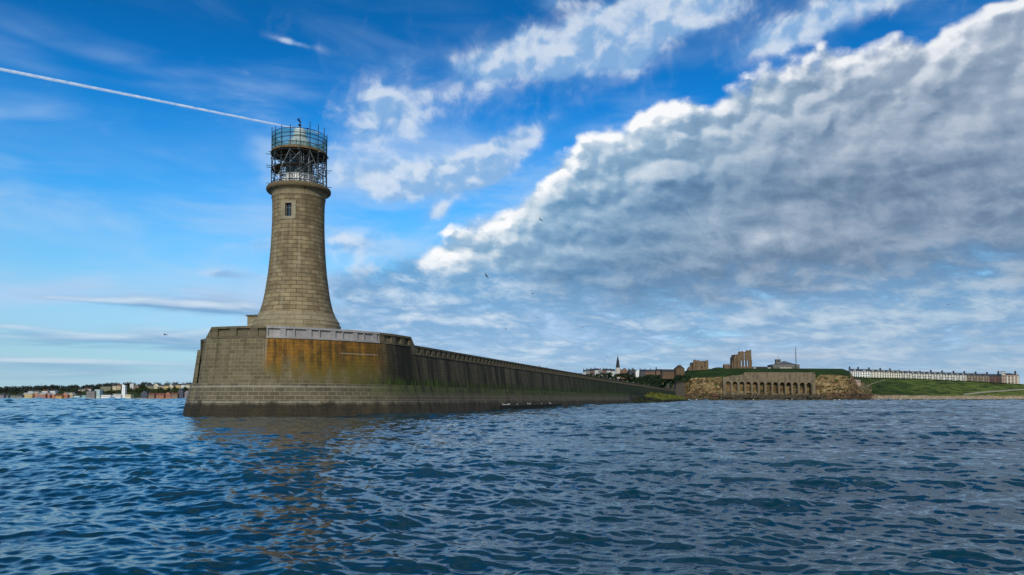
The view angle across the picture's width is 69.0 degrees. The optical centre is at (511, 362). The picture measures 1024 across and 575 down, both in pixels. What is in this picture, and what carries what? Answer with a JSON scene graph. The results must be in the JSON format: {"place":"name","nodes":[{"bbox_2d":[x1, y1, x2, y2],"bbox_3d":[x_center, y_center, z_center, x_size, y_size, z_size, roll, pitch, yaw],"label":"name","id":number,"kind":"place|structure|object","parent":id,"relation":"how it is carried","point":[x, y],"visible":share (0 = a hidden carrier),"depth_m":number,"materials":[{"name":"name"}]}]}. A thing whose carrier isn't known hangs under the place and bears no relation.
{"place":"outdoors","nodes":[
{"label":"outdoors","id":0,"kind":"place"},
{"bbox_2d":[0,385,188,398],"bbox_3d":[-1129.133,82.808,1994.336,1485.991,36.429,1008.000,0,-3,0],"label":"river bank","id":1,"kind":"structure","parent":0,"point":[137,396],"depth_m":1671.00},
{"bbox_2d":[0,393,6,397],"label":"warehouse","id":2,"kind":"structure","parent":1,"relation":"on","point":[2,395],"depth_m":1512.19,"materials":[{"name":"stone"}]},
{"bbox_2d":[15,394,23,397],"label":"warehouse","id":3,"kind":"structure","parent":1,"relation":"on","point":[19,395],"depth_m":1511.58,"materials":[{"name":"stone"}]},
{"bbox_2d":[23,393,34,397],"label":"apartment block","id":4,"kind":"structure","parent":1,"relation":"on","point":[28,395],"depth_m":1516.58,"materials":[{"name":"grey"}]},
{"bbox_2d":[39,393,46,397],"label":"apartment block","id":5,"kind":"structure","parent":1,"relation":"on","point":[43,395],"depth_m":1510.64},
{"bbox_2d":[55,394,63,397],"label":"apartment block","id":6,"kind":"structure","parent":1,"relation":"on","point":[59,396],"depth_m":1511.55,"materials":[{"name":"orange brick"}]},
{"bbox_2d":[69,392,76,397],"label":"apartment block","id":7,"kind":"structure","parent":1,"relation":"on","point":[72,394],"depth_m":1522.68,"materials":[{"name":"grey"}]},
{"bbox_2d":[86,391,95,397],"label":"office block","id":8,"kind":"structure","parent":1,"relation":"on","point":[90,394],"depth_m":1510.62,"materials":[{"name":"stone"}]},
{"bbox_2d":[0,381,190,393],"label":"woodland","id":9,"kind":"object","parent":1,"relation":"on","point":[15,389],"visible":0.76,"depth_m":1728.98,"materials":[{"name":"green plant"}]},
{"bbox_2d":[95,389,102,397],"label":"office block","id":10,"kind":"structure","parent":1,"relation":"on","point":[99,392],"depth_m":1516.91,"materials":[{"name":"grey"}]},
{"bbox_2d":[101,386,111,390],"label":"apartment block","id":11,"kind":"structure","parent":1,"relation":"on","point":[106,388],"depth_m":1685.58,"materials":[{"name":"stone"}]},
{"bbox_2d":[101,394,112,397],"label":"shed","id":12,"kind":"structure","parent":1,"relation":"on","point":[106,395],"depth_m":1516.56,"materials":[{"name":"metal"}]},
{"bbox_2d":[112,394,121,397],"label":"shed","id":13,"kind":"structure","parent":1,"relation":"on","point":[117,395],"depth_m":1522.68,"materials":[{"name":"grey"}]},
{"bbox_2d":[116,383,121,389],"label":"town house","id":14,"kind":"structure","parent":1,"relation":"on","point":[119,386],"depth_m":1692.32,"materials":[{"name":"beige paint"}]},
{"bbox_2d":[122,384,126,397],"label":"white tower","id":15,"kind":"structure","parent":1,"relation":"on","point":[124,389],"depth_m":1529.58,"materials":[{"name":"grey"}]},
{"bbox_2d":[125,394,133,397],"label":"shed","id":16,"kind":"structure","parent":1,"relation":"on","point":[129,395],"depth_m":1510.48,"materials":[{"name":"stone"}]},
{"bbox_2d":[141,391,148,397],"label":"town house","id":17,"kind":"structure","parent":1,"relation":"on","point":[144,394],"depth_m":1522.66,"materials":[{"name":"blue stone"}]},
{"bbox_2d":[103,382,187,393],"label":"parkland","id":18,"kind":"structure","parent":1,"relation":"on","point":[158,390],"depth_m":1672.70,"materials":[{"name":"green plant"}]},
{"bbox_2d":[146,384,154,388],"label":"town house","id":19,"kind":"structure","parent":1,"relation":"on","point":[150,386],"depth_m":1702.93,"materials":[{"name":"stone"}]},
{"bbox_2d":[148,392,155,397],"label":"town house","id":20,"kind":"structure","parent":1,"relation":"on","point":[151,395],"depth_m":1510.54,"materials":[{"name":"brown brick"}]},
{"bbox_2d":[156,392,165,397],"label":"town house","id":21,"kind":"structure","parent":1,"relation":"on","point":[160,395],"depth_m":1516.53,"materials":[{"name":"brick"}]},
{"bbox_2d":[165,392,171,397],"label":"town house","id":22,"kind":"structure","parent":1,"relation":"on","point":[167,394],"depth_m":1522.52,"materials":[{"name":"brick"}]},
{"bbox_2d":[171,392,178,397],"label":"town house","id":23,"kind":"structure","parent":1,"relation":"on","point":[174,395],"depth_m":1510.62,"materials":[{"name":"red brick"}]},
{"bbox_2d":[178,389,184,397],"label":"town house","id":24,"kind":"structure","parent":1,"relation":"on","point":[181,392],"depth_m":1516.86,"materials":[{"name":"blue stone"}]},
{"bbox_2d":[0,397,1023,574],"bbox_3d":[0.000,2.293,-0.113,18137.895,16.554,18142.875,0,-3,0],"label":"sea","id":25,"kind":"structure","parent":0,"point":[114,486],"depth_m":16.87,"materials":[{"name":"liquid"}]},
{"bbox_2d":[182,326,675,417],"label":"stone pier","id":26,"kind":"structure","parent":25,"relation":"in","point":[264,371],"depth_m":89.94,"materials":[{"name":"stone"}]},
{"bbox_2d":[246,118,340,328],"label":"lighthouse","id":27,"kind":"object","parent":26,"relation":"on","point":[296,293],"visible":0.89,"depth_m":94.20,"materials":[{"name":"stone"}]},
{"bbox_2d":[266,124,331,187],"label":"scaffold","id":28,"kind":"object","parent":27,"relation":"on","point":[279,150],"visible":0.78,"depth_m":95.41,"materials":[{"name":"metal"}]},
{"bbox_2d":[0,0,1023,387],"label":"sky","id":29,"kind":"structure","parent":0,"point":[713,181],"materials":[{"name":"blue"}]},
{"bbox_2d":[3,68,294,128],"bbox_3d":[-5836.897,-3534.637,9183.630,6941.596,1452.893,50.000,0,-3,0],"label":"vapour trail","id":30,"kind":"object","parent":29,"relation":"in","point":[126,94],"visible":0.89,"depth_m":9167.01,"materials":[{"name":"white"}]},
{"bbox_2d":[632,393,688,402],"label":"weed bank","id":31,"kind":"structure","parent":0,"point":[648,398],"depth_m":377.67,"materials":[{"name":"green plant"}]},
{"bbox_2d":[647,392,683,398],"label":"weed tufts","id":32,"kind":"object","parent":31,"relation":"on","point":[656,394],"visible":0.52,"depth_m":434.40,"materials":[{"name":"green plant"}]},
{"bbox_2d":[601,368,1023,399],"bbox_3d":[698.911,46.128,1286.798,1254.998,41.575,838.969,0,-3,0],"label":"headland","id":33,"kind":"structure","parent":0,"point":[833,384],"depth_m":928.29,"materials":[{"name":"green plant"}]},
{"bbox_2d":[579,372,636,378],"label":"scrub","id":34,"kind":"object","parent":33,"relation":"on","point":[622,375],"visible":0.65,"depth_m":1074.60,"materials":[{"name":"green plant"}]},
{"bbox_2d":[616,356,620,378],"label":"church","id":35,"kind":"structure","parent":33,"relation":"on","point":[618,369],"depth_m":1121.25,"materials":[{"name":"brick"}]},
{"bbox_2d":[620,368,627,378],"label":"village house","id":36,"kind":"structure","parent":33,"relation":"on","point":[624,370],"depth_m":1119.65,"materials":[{"name":"brown brick"}]},
{"bbox_2d":[639,369,644,376],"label":"village house","id":37,"kind":"structure","parent":33,"relation":"on","point":[642,372],"depth_m":1105.61,"materials":[{"name":"grey paint"}]},
{"bbox_2d":[650,368,655,374],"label":"village house","id":38,"kind":"structure","parent":33,"relation":"on","point":[653,372],"depth_m":1119.76,"materials":[{"name":"brown brick"}]},
{"bbox_2d":[631,374,690,387],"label":"scrub","id":39,"kind":"object","parent":33,"relation":"on","point":[653,380],"visible":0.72,"depth_m":992.86,"materials":[{"name":"green plant"}]},
{"bbox_2d":[660,369,673,378],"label":"stone range","id":40,"kind":"structure","parent":33,"relation":"on","point":[666,373],"depth_m":922.59,"materials":[{"name":"brown stone"}]},
{"bbox_2d":[673,382,684,397],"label":"concrete abutment","id":41,"kind":"object","parent":33,"relation":"on","point":[679,387],"visible":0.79,"depth_m":864.25,"materials":[{"name":"grey concrete"}]},
{"bbox_2d":[674,365,684,376],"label":"barrack block","id":42,"kind":"structure","parent":33,"relation":"on","point":[679,369],"depth_m":915.77,"materials":[{"name":"brown stone"}]},
{"bbox_2d":[686,360,708,370],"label":"castle gatehouse","id":43,"kind":"object","parent":33,"relation":"on","point":[698,365],"visible":1,"depth_m":926.03,"materials":[{"name":"stone"}]},
{"bbox_2d":[723,364,729,368],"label":"ruined lodge","id":44,"kind":"structure","parent":33,"relation":"on","point":[726,366],"depth_m":930.79,"materials":[{"name":"stone"}]},
{"bbox_2d":[730,350,751,368],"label":"priory ruin","id":45,"kind":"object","parent":33,"relation":"on","point":[736,359],"visible":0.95,"depth_m":926.52,"materials":[{"name":"stone"}]},
{"bbox_2d":[722,372,815,399],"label":"arcaded sea wall","id":46,"kind":"structure","parent":33,"relation":"on","point":[778,378],"depth_m":877.80,"materials":[{"name":"stone"}]},
{"bbox_2d":[767,359,799,367],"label":"coastguard station","id":47,"kind":"object","parent":33,"relation":"on","point":[780,364],"visible":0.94,"depth_m":930.91,"materials":[{"name":"grey paint"}]},
{"bbox_2d":[689,395,1001,399],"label":"shore rocks","id":48,"kind":"object","parent":33,"relation":"on","point":[790,397],"visible":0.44,"depth_m":872.14,"materials":[{"name":"brown stone"}]},
{"bbox_2d":[848,366,859,376],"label":"terraced house","id":49,"kind":"structure","parent":33,"relation":"on","point":[855,372],"depth_m":1071.03,"materials":[{"name":"paint"}]},
{"bbox_2d":[857,367,869,376],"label":"terraced house","id":50,"kind":"structure","parent":33,"relation":"on","point":[864,372],"depth_m":1087.75,"materials":[{"name":"paint"}]},
{"bbox_2d":[868,367,881,377],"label":"terraced house","id":51,"kind":"structure","parent":33,"relation":"on","point":[875,373],"depth_m":1107.48,"materials":[{"name":"paint"}]},
{"bbox_2d":[879,368,891,377],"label":"terraced house","id":52,"kind":"structure","parent":33,"relation":"on","point":[886,373],"depth_m":1111.70,"materials":[{"name":"paint"}]},
{"bbox_2d":[889,368,900,377],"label":"terraced house","id":53,"kind":"structure","parent":33,"relation":"on","point":[896,373],"depth_m":1113.05,"materials":[{"name":"paint"}]},
{"bbox_2d":[899,370,910,377],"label":"terraced house","id":54,"kind":"structure","parent":33,"relation":"on","point":[905,374],"depth_m":1114.41,"materials":[{"name":"paint"}]},
{"bbox_2d":[909,370,921,378],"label":"terraced house","id":55,"kind":"structure","parent":33,"relation":"on","point":[916,374],"depth_m":1115.89,"materials":[{"name":"paint"}]},
{"bbox_2d":[920,371,932,378],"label":"terraced house","id":56,"kind":"structure","parent":33,"relation":"on","point":[927,375],"depth_m":1117.41,"materials":[{"name":"paint"}]},
{"bbox_2d":[930,370,943,379],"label":"terraced house","id":57,"kind":"structure","parent":33,"relation":"on","point":[938,375],"depth_m":1118.96,"materials":[{"name":"paint"}]},
{"bbox_2d":[853,377,1021,384],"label":"hedge","id":58,"kind":"object","parent":33,"relation":"on","point":[936,379],"visible":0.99,"depth_m":1106.81,"materials":[{"name":"green plant"}]},
{"bbox_2d":[941,370,955,379],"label":"terraced house","id":59,"kind":"structure","parent":33,"relation":"on","point":[949,376],"depth_m":1120.57,"materials":[{"name":"paint"}]},
{"bbox_2d":[953,371,965,380],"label":"terraced house","id":60,"kind":"structure","parent":33,"relation":"on","point":[960,376],"depth_m":1122.20,"materials":[{"name":"paint"}]},
{"bbox_2d":[963,371,977,380],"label":"terraced house","id":61,"kind":"structure","parent":33,"relation":"on","point":[971,376],"depth_m":1123.72,"materials":[{"name":"paint"}]},
{"bbox_2d":[975,371,988,381],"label":"terraced house","id":62,"kind":"structure","parent":33,"relation":"on","point":[983,377],"depth_m":1125.28,"materials":[{"name":"paint"}]},
{"bbox_2d":[986,372,998,382],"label":"terraced house","id":63,"kind":"structure","parent":33,"relation":"on","point":[994,378],"depth_m":1127.00,"materials":[{"name":"brick"}]},
{"bbox_2d":[997,371,1019,383],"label":"corner mansion","id":64,"kind":"structure","parent":33,"relation":"on","point":[1004,377],"depth_m":1120.19,"materials":[{"name":"paint"}]},
{"bbox_2d":[964,389,1023,394],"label":"path","id":65,"kind":"structure","parent":0,"point":[992,391],"depth_m":1017.72,"materials":[{"name":"grey concrete"}]}
]}

